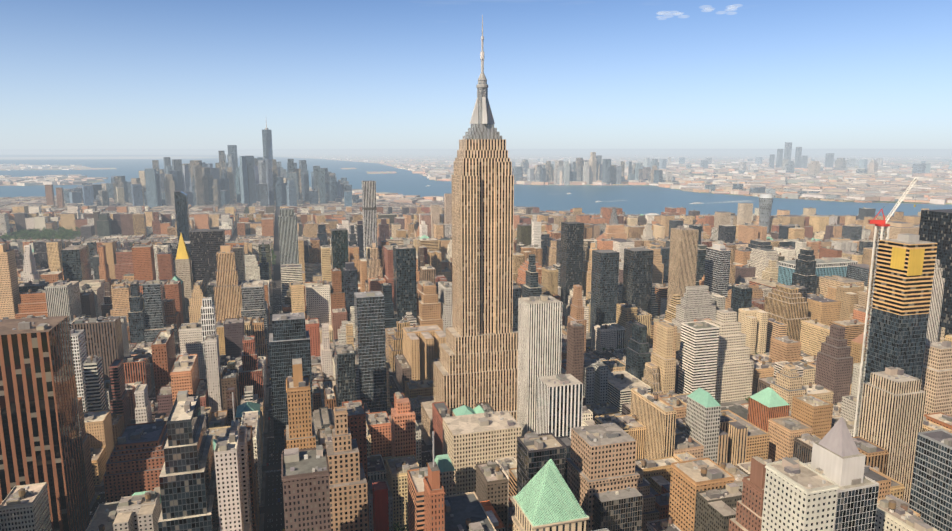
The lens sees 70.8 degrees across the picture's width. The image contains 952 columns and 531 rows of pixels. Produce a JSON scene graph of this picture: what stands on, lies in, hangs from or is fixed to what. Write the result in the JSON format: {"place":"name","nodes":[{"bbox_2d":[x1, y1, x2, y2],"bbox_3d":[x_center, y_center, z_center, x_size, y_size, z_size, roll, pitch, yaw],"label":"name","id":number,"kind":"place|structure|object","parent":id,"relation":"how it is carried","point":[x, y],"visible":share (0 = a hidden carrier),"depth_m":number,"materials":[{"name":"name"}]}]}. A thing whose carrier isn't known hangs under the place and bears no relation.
{"place":"outdoors","nodes":[
{"label":"outdoors","id":0,"kind":"place"},
{"bbox_2d":[6,231,80,239],"bbox_3d":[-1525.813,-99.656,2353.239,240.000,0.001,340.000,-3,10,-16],"label":"trees","id":1,"kind":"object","parent":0,"point":[73,236],"depth_m":2370.50,"materials":[{"name":"green plant"}]},
{"bbox_2d":[0,165,90,170],"bbox_3d":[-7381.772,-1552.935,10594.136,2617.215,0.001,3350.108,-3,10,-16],"label":"island","id":2,"kind":"structure","parent":0,"point":[19,166],"depth_m":10530.82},
{"bbox_2d":[0,177,104,185],"bbox_3d":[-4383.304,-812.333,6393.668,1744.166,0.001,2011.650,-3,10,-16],"label":"island","id":3,"kind":"structure","parent":0,"point":[98,180],"depth_m":6197.18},
{"bbox_2d":[72,168,115,169],"bbox_3d":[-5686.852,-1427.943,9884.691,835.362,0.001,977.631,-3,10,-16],"label":"island","id":4,"kind":"structure","parent":0,"point":[91,168],"depth_m":10026.79,"materials":[{"name":"grey"}]},
{"bbox_2d":[0,156,256,159],"bbox_3d":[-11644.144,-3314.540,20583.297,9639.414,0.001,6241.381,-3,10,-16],"label":"island","id":5,"kind":"structure","parent":0,"point":[119,157],"depth_m":21015.18,"materials":[{"name":"grey"}]},
{"bbox_2d":[367,171,396,173],"bbox_3d":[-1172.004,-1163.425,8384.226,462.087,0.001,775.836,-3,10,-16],"label":"island","id":6,"kind":"structure","parent":0,"point":[386,172],"depth_m":8422.94,"materials":[{"name":"grey"}]},
{"bbox_2d":[10,204,769,530],"bbox_3d":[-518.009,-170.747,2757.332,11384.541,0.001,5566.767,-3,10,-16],"label":"street","id":7,"kind":"structure","parent":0,"point":[276,508],"depth_m":694.51,"materials":[{"name":"grey asphalt"}]},
{"bbox_2d":[0,155,951,215],"bbox_3d":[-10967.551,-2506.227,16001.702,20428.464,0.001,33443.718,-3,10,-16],"label":"water","id":8,"kind":"structure","parent":0,"point":[644,199],"depth_m":4793.49,"materials":[{"name":"blue liquid"}]},
{"bbox_2d":[426,185,878,214],"bbox_3d":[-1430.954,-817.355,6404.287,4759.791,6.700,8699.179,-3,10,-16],"label":"piers","id":9,"kind":"structure","parent":8,"relation":"on","point":[690,203],"depth_m":3833.43,"materials":[{"name":"beige concrete"}]},
{"bbox_2d":[0,149,951,204],"bbox_3d":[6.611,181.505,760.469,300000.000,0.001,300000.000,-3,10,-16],"label":"ground","id":10,"kind":"structure","parent":0,"point":[551,154],"depth_m":30058.20,"materials":[{"name":"grey"}]},
{"bbox_2d":[0,15,951,530],"bbox_3d":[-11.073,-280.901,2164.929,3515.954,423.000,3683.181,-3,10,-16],"label":"city","id":11,"kind":"object","parent":10,"relation":"on","point":[474,319],"visible":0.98,"depth_m":693.16},
{"bbox_2d":[0,226,757,530],"bbox_3d":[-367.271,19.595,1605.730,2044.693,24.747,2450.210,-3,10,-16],"label":"trees","id":12,"kind":"object","parent":11,"relation":"on","point":[48,232],"visible":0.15,"depth_m":2312.19,"materials":[{"name":"green plant"}]},
{"bbox_2d":[0,122,951,237],"bbox_3d":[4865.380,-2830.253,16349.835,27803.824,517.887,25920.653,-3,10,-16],"label":"city","id":13,"kind":"object","parent":10,"relation":"on","point":[265,185],"visible":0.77,"depth_m":3791.19},
{"bbox_2d":[0,0,951,148],"label":"sky","id":14,"kind":"structure","parent":0,"point":[75,74],"materials":[{"name":"blue"}]},
{"bbox_2d":[658,6,735,17],"bbox_3d":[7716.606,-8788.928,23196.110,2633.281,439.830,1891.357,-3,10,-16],"label":"cloud","id":15,"kind":"structure","parent":0,"point":[710,8],"depth_m":22873.30,"materials":[{"name":"white"}]},
{"bbox_2d":[846,201,933,203],"bbox_3d":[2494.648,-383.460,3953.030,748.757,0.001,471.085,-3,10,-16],"label":"piers","id":16,"kind":"structure","parent":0,"point":[892,202],"depth_m":3814.28,"materials":[{"name":"beige concrete"}]}
]}

